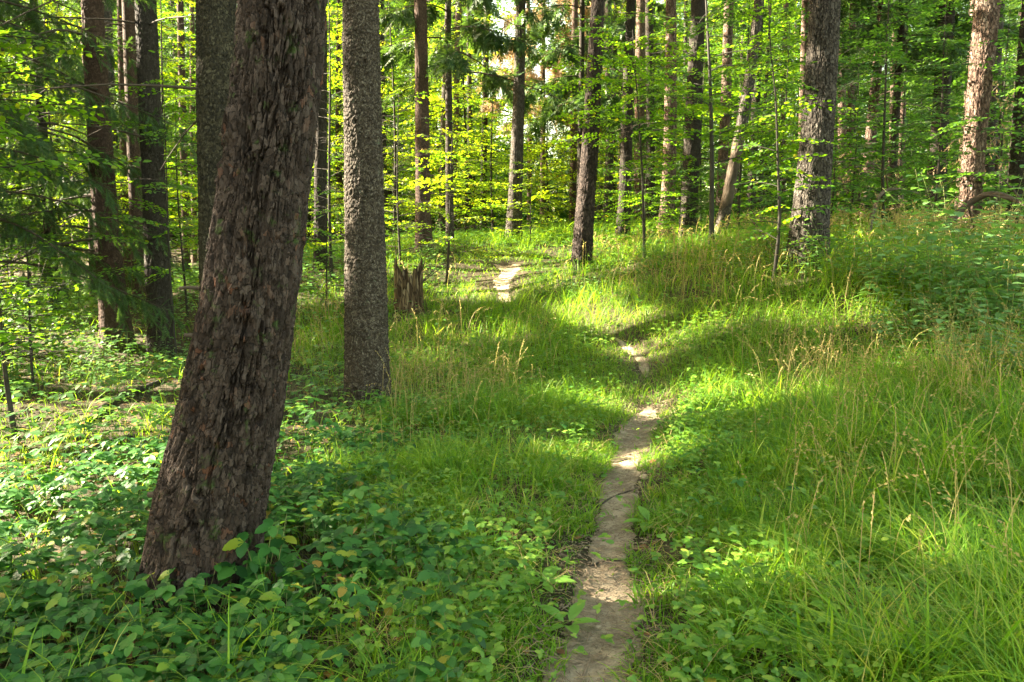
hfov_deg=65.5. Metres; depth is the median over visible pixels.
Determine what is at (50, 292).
beech sapling
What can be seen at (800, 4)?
spruce tree
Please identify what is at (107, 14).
spruce tree
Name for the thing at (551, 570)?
dock plant
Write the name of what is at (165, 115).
beech tree
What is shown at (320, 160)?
spruce tree
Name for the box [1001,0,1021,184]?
spruce tree
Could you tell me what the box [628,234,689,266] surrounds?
leafy shrub
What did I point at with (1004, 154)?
beech tree
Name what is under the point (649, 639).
dry thatch
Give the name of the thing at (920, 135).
beech tree
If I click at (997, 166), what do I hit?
spruce tree
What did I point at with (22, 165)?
beech sapling
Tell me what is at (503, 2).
sky
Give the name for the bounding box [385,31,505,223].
beech tree
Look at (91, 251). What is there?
spruce tree
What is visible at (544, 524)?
herbs
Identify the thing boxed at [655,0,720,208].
spruce tree
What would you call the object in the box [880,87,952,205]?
beech tree
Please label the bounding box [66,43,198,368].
beech sapling
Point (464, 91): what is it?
beech sapling
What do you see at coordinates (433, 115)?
spruce tree
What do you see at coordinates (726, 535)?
dock plant
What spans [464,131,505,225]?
beech tree
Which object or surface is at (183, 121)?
beech tree
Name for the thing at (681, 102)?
beech tree
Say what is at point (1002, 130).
beech tree
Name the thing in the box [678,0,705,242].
spruce tree
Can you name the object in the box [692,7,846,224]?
beech tree
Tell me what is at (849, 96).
pine tree
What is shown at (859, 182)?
spruce tree
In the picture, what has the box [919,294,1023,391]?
leafy shrub
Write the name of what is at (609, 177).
spruce tree
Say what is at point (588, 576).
twig litter
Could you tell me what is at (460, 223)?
spruce tree
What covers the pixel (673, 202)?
beech sapling
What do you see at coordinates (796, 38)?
spruce tree
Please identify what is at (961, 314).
leafy shrub
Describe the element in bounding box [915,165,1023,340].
leafy shrub
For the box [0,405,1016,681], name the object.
bramble carpet
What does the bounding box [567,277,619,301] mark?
leafy shrub
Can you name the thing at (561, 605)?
dirt crumbs
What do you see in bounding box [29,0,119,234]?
spruce tree
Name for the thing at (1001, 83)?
spruce tree
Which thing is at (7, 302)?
beech sapling
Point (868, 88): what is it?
spruce tree
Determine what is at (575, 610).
dock plant
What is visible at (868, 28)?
spruce tree
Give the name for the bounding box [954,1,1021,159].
spruce tree
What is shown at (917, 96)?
spruce tree
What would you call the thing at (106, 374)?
leafy shrub
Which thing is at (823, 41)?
pine tree
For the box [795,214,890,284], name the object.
leafy shrub
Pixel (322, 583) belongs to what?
fallen branch
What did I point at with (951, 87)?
spruce tree
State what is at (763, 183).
beech tree
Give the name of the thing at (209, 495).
pine tree
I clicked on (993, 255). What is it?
leafy shrub
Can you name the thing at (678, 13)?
beech tree
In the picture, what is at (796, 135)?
beech tree
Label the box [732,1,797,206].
spruce tree
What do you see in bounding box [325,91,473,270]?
beech sapling
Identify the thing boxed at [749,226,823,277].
leafy shrub
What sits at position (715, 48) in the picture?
beech tree
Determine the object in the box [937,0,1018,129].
spruce tree
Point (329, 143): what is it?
beech sapling
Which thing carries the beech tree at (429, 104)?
on the ground at (454, 264)
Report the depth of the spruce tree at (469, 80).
33.04 m
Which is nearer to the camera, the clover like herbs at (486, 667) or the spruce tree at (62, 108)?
the clover like herbs at (486, 667)
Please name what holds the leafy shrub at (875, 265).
on the ground at (454, 264)
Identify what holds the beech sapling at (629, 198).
on the ground at (454, 264)
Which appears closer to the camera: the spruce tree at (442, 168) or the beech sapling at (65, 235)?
the beech sapling at (65, 235)
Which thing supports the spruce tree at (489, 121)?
on the ground at (454, 264)
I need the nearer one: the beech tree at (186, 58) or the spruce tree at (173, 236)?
the beech tree at (186, 58)
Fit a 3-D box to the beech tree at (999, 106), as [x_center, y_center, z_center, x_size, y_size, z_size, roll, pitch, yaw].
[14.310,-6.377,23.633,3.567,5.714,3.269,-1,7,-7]
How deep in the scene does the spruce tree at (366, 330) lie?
7.75 m
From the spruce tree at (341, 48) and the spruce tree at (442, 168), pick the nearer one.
the spruce tree at (442, 168)
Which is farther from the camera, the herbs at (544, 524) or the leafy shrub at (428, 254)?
the leafy shrub at (428, 254)
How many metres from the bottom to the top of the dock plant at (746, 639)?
0.131 m
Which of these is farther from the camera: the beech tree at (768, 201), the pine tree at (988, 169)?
the beech tree at (768, 201)
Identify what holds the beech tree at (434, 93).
on the ground at (454, 264)
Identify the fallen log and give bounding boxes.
[78,433,135,460]
[85,377,171,421]
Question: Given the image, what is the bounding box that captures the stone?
[639,474,648,479]
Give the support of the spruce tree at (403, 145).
on the ground at (454, 264)
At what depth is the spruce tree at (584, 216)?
15.56 m
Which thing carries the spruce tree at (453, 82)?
on the ground at (454, 264)
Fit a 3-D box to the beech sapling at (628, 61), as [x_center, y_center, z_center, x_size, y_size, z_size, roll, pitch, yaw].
[2.071,-3.553,14.721,3.599,4.376,3.167,-2,7,-17]
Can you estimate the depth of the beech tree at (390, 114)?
37.31 m
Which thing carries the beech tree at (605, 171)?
on the ground at (454, 264)
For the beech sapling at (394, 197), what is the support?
on the ground at (454, 264)
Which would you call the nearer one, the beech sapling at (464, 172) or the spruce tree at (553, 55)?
the beech sapling at (464, 172)
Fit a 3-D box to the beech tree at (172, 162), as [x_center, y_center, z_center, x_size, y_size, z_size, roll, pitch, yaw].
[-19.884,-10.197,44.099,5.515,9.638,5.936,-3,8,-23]
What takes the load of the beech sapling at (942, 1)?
on the ground at (454, 264)
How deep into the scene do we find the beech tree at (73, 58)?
41.38 m
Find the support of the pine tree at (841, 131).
on the ground at (454, 264)
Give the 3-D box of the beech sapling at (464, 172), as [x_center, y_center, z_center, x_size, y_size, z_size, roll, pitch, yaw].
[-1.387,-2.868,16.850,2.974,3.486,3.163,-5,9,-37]
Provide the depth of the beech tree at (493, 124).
34.23 m
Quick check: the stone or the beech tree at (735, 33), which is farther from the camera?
the beech tree at (735, 33)
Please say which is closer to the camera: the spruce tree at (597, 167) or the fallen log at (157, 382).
the fallen log at (157, 382)
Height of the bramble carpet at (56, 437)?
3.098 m
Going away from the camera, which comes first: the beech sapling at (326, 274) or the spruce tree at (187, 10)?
the beech sapling at (326, 274)
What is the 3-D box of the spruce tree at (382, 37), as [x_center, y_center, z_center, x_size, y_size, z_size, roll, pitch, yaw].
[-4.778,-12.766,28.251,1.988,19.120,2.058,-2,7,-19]
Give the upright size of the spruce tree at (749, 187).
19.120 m
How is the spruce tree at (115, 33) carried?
on the ground at (454, 264)
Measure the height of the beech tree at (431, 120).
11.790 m
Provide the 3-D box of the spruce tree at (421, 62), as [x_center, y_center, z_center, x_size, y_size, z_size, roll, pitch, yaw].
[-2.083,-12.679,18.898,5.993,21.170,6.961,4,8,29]
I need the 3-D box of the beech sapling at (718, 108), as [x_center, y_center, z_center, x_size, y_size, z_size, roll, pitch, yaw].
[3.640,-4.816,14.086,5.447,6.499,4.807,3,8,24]
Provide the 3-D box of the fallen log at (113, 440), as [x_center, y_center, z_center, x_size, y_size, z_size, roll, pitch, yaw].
[-3.208,0.839,6.313,0.133,0.095,0.703,0,7,2]
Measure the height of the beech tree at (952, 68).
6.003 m
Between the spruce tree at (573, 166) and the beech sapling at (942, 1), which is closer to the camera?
the beech sapling at (942, 1)
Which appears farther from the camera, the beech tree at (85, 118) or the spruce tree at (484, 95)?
the beech tree at (85, 118)
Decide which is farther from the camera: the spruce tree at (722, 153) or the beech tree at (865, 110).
the beech tree at (865, 110)
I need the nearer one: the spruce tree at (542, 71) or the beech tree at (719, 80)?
the spruce tree at (542, 71)
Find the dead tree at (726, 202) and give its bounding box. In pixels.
[693,0,776,234]
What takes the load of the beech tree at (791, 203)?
on the ground at (454, 264)
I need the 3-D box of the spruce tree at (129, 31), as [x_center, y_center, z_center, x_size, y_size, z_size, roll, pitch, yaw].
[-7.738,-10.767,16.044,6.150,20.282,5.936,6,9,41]
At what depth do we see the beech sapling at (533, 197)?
22.68 m
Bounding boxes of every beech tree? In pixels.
[0,0,118,282]
[0,17,77,248]
[0,57,41,292]
[1,41,88,286]
[1,89,82,275]
[3,18,83,230]
[12,0,197,222]
[40,7,117,188]
[40,14,118,178]
[81,9,190,216]
[114,0,197,214]
[118,0,197,232]
[119,71,180,215]
[120,12,312,250]
[167,100,197,238]
[168,53,197,216]
[196,42,393,239]
[306,10,443,235]
[307,38,344,253]
[308,14,343,242]
[309,1,344,240]
[309,9,343,235]
[312,0,461,236]
[327,0,436,202]
[327,17,407,205]
[384,0,481,196]
[385,1,414,223]
[385,2,464,231]
[385,4,504,225]
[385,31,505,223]
[386,92,414,235]
[392,29,479,202]
[399,0,538,227]
[412,61,511,219]
[452,22,505,227]
[457,59,538,226]
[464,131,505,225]
[530,59,619,215]
[548,2,687,205]
[563,68,659,216]
[595,76,661,198]
[597,1,683,189]
[599,0,745,207]
[601,31,736,214]
[616,21,708,198]
[632,5,785,224]
[639,50,747,216]
[645,0,750,185]
[645,0,798,191]
[676,0,854,215]
[677,0,780,192]
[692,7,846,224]
[702,20,798,214]
[702,98,764,208]
[703,2,787,192]
[732,0,836,209]
[733,1,910,218]
[737,45,798,214]
[741,0,877,207]
[743,99,792,211]
[767,21,867,208]
[770,5,879,185]
[772,94,854,207]
[796,42,892,207]
[834,0,997,221]
[854,85,931,203]
[855,66,927,206]
[880,57,958,202]
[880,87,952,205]
[885,53,965,203]
[893,0,1018,204]
[940,0,1023,223]
[946,40,1016,206]
[947,85,1008,206]
[947,87,1003,202]
[996,90,1009,206]
[999,53,1016,179]
[1001,1,1016,152]
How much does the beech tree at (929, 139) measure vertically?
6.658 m
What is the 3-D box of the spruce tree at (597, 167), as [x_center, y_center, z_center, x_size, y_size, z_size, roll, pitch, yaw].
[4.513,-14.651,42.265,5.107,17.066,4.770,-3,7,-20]
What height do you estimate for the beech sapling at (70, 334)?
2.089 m
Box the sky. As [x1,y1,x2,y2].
[16,0,1007,227]
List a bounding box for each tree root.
[589,559,629,566]
[597,486,643,506]
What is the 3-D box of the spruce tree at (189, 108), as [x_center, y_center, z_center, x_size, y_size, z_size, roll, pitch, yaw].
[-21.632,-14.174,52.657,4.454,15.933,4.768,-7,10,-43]
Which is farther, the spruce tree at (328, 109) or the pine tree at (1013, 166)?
the spruce tree at (328, 109)
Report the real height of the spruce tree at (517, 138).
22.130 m
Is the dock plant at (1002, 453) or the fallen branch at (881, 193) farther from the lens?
the fallen branch at (881, 193)
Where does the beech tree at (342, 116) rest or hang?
on the ground at (454, 264)
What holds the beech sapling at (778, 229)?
on the ground at (454, 264)
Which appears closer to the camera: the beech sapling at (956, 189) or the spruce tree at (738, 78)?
the beech sapling at (956, 189)
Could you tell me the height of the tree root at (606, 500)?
0.045 m
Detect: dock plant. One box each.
[510,566,576,592]
[538,602,599,634]
[623,506,667,531]
[708,522,779,545]
[729,609,886,668]
[821,530,897,560]
[866,611,1023,678]
[987,441,1022,469]
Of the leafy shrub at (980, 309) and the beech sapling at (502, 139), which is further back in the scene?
the beech sapling at (502, 139)
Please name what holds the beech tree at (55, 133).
on the ground at (454, 264)
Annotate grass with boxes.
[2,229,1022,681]
[293,198,1023,635]
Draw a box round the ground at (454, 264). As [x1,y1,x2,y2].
[0,216,1023,681]
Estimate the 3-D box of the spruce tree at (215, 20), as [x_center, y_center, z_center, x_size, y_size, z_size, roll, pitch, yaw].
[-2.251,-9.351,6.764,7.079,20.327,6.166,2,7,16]
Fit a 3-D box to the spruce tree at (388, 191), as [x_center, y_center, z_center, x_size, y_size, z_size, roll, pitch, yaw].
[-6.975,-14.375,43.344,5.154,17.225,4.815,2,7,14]
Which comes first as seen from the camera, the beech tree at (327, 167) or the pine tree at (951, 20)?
the pine tree at (951, 20)
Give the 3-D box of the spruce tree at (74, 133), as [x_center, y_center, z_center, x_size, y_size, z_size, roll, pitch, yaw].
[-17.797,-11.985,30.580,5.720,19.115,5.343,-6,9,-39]
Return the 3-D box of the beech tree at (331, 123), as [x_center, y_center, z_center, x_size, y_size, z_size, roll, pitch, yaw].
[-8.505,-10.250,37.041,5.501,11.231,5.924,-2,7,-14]
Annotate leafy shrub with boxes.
[45,331,134,385]
[154,340,184,365]
[417,243,445,260]
[423,263,456,283]
[534,274,577,297]
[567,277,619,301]
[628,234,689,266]
[712,238,761,278]
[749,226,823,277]
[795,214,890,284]
[845,199,951,318]
[865,288,964,350]
[867,204,982,287]
[880,170,1020,334]
[881,280,1022,368]
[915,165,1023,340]
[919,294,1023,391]
[922,201,1023,300]
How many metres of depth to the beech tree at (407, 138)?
30.37 m
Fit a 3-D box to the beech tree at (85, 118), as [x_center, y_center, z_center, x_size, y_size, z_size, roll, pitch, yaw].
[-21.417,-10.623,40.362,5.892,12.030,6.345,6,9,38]
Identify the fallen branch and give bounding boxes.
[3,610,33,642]
[295,551,351,596]
[595,229,642,259]
[744,209,779,256]
[866,172,918,237]
[944,176,1023,227]
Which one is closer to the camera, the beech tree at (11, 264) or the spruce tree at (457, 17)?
the beech tree at (11, 264)
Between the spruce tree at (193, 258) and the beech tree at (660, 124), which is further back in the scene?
the beech tree at (660, 124)
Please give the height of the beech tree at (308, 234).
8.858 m
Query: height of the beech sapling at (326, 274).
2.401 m
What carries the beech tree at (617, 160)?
on the ground at (454, 264)
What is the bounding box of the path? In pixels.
[493,264,663,681]
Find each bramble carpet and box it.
[0,209,1023,474]
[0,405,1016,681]
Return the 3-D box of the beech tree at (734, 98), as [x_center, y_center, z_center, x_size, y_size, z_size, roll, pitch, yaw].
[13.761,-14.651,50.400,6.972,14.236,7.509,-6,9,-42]
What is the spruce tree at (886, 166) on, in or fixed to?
on the ground at (454, 264)
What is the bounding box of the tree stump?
[393,243,463,315]
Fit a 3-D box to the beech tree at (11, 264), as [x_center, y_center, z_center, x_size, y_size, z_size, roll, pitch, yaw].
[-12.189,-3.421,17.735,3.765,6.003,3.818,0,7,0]
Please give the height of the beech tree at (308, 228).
8.082 m
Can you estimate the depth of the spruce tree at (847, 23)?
32.93 m
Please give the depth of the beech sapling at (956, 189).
14.54 m
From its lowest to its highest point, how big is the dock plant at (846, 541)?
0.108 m
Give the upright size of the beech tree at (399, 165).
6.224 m
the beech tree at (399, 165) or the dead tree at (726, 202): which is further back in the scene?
the beech tree at (399, 165)
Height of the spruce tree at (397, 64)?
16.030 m
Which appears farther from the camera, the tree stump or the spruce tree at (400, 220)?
the spruce tree at (400, 220)
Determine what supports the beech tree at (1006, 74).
on the ground at (454, 264)
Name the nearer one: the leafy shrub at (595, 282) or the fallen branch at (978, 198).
the fallen branch at (978, 198)
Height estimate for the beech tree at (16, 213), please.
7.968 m
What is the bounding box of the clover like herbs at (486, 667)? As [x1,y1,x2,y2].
[168,251,1023,681]
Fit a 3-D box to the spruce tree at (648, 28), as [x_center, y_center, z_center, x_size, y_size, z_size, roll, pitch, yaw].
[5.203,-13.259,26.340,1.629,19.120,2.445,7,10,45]
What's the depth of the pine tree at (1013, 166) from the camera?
13.59 m
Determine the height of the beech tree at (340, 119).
8.002 m
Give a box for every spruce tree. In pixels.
[0,0,136,350]
[0,0,196,343]
[0,0,196,359]
[0,0,197,315]
[0,0,236,298]
[1,1,117,268]
[16,0,116,253]
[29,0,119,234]
[38,0,196,304]
[49,0,171,242]
[56,0,195,292]
[88,168,96,296]
[103,0,118,204]
[156,0,196,236]
[157,0,195,231]
[157,3,189,242]
[157,3,190,214]
[158,7,195,76]
[163,7,195,232]
[169,0,196,275]
[190,0,197,262]
[305,3,344,249]
[312,0,402,246]
[313,6,407,269]
[327,5,413,165]
[335,0,391,411]
[339,0,584,242]
[379,0,400,234]
[384,0,414,231]
[384,1,413,145]
[388,3,414,230]
[388,32,414,230]
[390,0,473,229]
[404,1,489,227]
[414,0,433,252]
[429,1,469,237]
[431,0,500,227]
[437,0,482,211]
[453,0,493,232]
[460,10,492,231]
[463,5,509,223]
[474,0,612,226]
[480,8,503,234]
[502,0,665,201]
[504,0,525,242]
[523,1,531,223]
[532,0,617,203]
[541,0,577,229]
[549,0,682,219]
[549,18,616,220]
[571,0,604,271]
[577,0,648,241]
[596,0,622,220]
[597,1,658,218]
[602,0,613,228]
[609,0,676,238]
[616,1,705,216]
[634,0,645,219]
[635,0,655,221]
[655,0,718,164]
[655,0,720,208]
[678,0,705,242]
[703,0,888,196]
[703,3,777,209]
[704,0,797,217]
[707,0,745,224]
[712,1,799,123]
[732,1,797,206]
[742,5,771,215]
[765,0,871,49]
[771,1,794,213]
[787,2,800,165]
[788,5,893,187]
[806,0,1019,220]
[831,145,906,226]
[832,18,880,210]
[834,12,919,170]
[845,0,923,181]
[861,18,929,157]
[868,10,924,188]
[880,28,906,209]
[881,4,966,204]
[918,0,1017,164]
[930,59,1014,227]
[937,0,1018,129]
[948,0,1014,179]
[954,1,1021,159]
[964,0,1020,201]
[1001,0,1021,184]
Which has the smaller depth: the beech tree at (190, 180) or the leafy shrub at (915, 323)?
the leafy shrub at (915, 323)
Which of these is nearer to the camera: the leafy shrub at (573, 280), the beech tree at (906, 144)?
the leafy shrub at (573, 280)
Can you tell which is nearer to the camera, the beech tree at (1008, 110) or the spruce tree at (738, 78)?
the beech tree at (1008, 110)
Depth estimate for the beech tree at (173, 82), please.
40.98 m
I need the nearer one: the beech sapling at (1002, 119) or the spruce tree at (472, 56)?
the beech sapling at (1002, 119)
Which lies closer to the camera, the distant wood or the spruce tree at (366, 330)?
the spruce tree at (366, 330)
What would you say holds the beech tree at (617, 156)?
on the ground at (454, 264)
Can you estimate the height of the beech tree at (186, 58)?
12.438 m
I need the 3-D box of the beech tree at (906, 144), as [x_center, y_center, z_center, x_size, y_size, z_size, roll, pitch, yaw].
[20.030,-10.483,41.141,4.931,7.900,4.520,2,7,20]
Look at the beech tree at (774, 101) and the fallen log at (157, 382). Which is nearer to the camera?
the fallen log at (157, 382)
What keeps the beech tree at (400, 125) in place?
on the ground at (454, 264)
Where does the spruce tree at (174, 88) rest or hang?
on the ground at (454, 264)
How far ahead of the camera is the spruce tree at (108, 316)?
12.62 m
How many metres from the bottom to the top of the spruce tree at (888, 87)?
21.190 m
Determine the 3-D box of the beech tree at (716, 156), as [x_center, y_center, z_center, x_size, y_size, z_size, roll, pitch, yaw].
[6.190,-7.148,25.522,3.962,7.068,4.352,-3,8,-21]
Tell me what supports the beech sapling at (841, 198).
on the ground at (454, 264)
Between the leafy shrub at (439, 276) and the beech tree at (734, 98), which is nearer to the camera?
the leafy shrub at (439, 276)
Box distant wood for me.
[1,0,1017,246]
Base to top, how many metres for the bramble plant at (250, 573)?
0.443 m
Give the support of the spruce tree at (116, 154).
on the ground at (454, 264)
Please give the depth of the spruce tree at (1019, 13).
38.12 m
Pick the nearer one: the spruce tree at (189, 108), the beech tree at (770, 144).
the beech tree at (770, 144)
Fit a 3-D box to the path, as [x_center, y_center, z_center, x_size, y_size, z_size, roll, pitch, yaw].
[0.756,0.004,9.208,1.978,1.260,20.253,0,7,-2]
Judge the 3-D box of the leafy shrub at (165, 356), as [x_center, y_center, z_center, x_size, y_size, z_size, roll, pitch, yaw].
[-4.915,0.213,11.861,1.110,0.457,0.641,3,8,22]
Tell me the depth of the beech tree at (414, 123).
48.94 m
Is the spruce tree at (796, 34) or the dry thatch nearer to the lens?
the dry thatch
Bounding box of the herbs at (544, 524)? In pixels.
[281,346,1023,681]
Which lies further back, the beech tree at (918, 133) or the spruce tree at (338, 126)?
the spruce tree at (338, 126)
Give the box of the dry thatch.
[279,239,1023,681]
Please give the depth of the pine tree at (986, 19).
13.48 m
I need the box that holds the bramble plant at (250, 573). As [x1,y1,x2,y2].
[217,512,308,612]
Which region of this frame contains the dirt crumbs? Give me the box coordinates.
[522,339,690,681]
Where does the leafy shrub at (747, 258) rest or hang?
on the ground at (454, 264)
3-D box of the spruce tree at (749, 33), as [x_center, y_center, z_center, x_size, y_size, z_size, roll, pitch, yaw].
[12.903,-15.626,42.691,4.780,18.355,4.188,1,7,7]
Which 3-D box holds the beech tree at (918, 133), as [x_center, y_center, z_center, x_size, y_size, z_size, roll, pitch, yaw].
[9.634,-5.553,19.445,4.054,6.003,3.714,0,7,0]
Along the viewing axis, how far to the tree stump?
14.32 m
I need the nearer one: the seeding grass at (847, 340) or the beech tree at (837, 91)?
the seeding grass at (847, 340)
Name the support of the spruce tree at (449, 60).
on the ground at (454, 264)
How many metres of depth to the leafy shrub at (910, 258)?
9.84 m
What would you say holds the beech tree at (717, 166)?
on the ground at (454, 264)
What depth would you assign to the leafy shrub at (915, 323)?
8.20 m
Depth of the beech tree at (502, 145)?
39.44 m
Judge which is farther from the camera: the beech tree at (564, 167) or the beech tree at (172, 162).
the beech tree at (172, 162)
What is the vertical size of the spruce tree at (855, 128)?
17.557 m
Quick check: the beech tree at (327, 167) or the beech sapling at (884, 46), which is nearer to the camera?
the beech sapling at (884, 46)
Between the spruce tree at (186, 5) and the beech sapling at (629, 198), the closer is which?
the beech sapling at (629, 198)
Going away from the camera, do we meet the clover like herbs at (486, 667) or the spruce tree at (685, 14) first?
the clover like herbs at (486, 667)
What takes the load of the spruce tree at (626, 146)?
on the ground at (454, 264)
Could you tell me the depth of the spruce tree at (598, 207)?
52.45 m
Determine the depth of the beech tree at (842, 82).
19.23 m
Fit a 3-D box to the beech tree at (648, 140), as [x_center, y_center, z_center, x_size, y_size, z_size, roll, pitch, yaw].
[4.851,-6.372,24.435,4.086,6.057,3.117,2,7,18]
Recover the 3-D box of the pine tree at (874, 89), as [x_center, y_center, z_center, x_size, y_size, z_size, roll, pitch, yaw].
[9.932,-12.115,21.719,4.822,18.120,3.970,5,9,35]
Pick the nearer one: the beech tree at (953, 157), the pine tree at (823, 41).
the pine tree at (823, 41)
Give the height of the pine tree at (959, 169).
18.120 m
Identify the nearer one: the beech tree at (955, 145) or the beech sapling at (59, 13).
the beech sapling at (59, 13)
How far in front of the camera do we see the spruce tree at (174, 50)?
40.99 m
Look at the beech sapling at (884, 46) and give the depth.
12.46 m
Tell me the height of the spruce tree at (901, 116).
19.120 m
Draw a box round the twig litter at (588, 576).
[511,337,677,681]
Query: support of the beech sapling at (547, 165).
on the ground at (454, 264)
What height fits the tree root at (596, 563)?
0.034 m
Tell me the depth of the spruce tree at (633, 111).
35.74 m
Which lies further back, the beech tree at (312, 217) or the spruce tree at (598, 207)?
the spruce tree at (598, 207)
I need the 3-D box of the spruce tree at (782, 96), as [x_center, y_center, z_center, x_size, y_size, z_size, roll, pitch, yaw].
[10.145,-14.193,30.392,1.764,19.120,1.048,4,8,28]
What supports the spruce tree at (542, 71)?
on the ground at (454, 264)
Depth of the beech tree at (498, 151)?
42.44 m
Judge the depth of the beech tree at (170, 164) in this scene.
33.12 m
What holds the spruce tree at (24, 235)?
on the ground at (454, 264)
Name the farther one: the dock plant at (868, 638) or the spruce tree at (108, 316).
the spruce tree at (108, 316)
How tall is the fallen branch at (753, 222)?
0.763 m
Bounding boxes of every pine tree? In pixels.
[133,0,327,621]
[782,0,840,277]
[797,0,808,155]
[837,3,846,214]
[847,4,855,207]
[860,0,884,216]
[927,0,955,218]
[954,0,973,206]
[955,0,1001,234]
[982,0,1004,217]
[1003,0,1023,232]
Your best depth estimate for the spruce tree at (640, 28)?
28.99 m
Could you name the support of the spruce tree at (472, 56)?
on the ground at (454, 264)
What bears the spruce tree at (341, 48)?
on the ground at (454, 264)
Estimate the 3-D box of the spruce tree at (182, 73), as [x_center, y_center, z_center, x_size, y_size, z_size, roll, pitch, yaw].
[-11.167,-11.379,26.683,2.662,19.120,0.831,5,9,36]
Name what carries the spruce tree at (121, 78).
on the ground at (454, 264)
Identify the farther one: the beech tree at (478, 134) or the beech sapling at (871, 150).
the beech tree at (478, 134)
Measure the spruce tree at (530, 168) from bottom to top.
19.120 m
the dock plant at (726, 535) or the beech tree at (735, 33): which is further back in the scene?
the beech tree at (735, 33)
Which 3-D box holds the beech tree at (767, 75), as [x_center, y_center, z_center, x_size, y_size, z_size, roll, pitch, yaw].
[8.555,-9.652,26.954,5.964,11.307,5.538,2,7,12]
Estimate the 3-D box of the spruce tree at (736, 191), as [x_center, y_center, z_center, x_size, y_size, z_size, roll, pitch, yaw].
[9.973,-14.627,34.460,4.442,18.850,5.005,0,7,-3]
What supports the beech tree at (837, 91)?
on the ground at (454, 264)
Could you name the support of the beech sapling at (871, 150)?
on the ground at (454, 264)
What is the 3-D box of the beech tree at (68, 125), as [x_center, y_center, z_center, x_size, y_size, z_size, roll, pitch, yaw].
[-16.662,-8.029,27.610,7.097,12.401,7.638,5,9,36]
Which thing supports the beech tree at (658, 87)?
on the ground at (454, 264)
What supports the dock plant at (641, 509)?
on the ground at (454, 264)
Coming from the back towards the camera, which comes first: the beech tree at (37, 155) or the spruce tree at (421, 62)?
the beech tree at (37, 155)
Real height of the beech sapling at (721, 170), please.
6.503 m
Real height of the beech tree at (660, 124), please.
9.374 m
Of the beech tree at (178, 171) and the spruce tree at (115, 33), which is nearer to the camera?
the spruce tree at (115, 33)
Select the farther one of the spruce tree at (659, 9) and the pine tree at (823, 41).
the spruce tree at (659, 9)
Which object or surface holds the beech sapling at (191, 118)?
on the ground at (454, 264)
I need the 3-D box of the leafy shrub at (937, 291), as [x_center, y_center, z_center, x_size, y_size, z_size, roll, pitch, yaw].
[4.777,-0.948,8.669,1.188,1.793,1.551,6,9,41]
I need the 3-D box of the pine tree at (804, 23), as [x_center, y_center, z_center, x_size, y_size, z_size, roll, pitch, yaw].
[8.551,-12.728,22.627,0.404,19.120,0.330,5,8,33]
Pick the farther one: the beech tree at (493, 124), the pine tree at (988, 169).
the beech tree at (493, 124)
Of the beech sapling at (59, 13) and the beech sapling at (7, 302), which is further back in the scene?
the beech sapling at (59, 13)
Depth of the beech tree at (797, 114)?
34.41 m
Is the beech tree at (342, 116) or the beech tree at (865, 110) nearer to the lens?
the beech tree at (865, 110)
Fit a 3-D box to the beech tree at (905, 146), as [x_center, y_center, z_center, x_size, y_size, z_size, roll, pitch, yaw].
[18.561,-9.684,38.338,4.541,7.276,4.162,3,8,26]
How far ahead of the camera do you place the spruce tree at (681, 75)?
41.82 m
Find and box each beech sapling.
[0,27,150,182]
[0,176,139,305]
[0,226,130,372]
[0,237,114,394]
[0,265,100,439]
[1,0,128,297]
[52,0,197,288]
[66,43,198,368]
[117,73,198,315]
[299,187,388,314]
[304,0,431,278]
[312,0,468,235]
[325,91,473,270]
[384,1,551,238]
[385,121,535,285]
[430,64,573,231]
[464,94,619,227]
[482,158,572,242]
[530,27,717,257]
[575,0,882,247]
[594,151,708,241]
[630,165,739,238]
[664,0,803,233]
[708,0,865,288]
[756,0,1001,239]
[769,111,907,230]
[781,43,933,229]
[831,0,1023,221]
[923,7,1020,222]
[937,0,1023,4]
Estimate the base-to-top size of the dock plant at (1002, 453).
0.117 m
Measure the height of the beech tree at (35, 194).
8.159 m
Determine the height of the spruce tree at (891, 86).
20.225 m
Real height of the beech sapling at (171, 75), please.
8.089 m
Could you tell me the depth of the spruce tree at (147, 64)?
12.14 m
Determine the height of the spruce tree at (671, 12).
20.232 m
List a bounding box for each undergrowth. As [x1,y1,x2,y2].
[0,206,1023,420]
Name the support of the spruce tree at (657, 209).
on the ground at (454, 264)

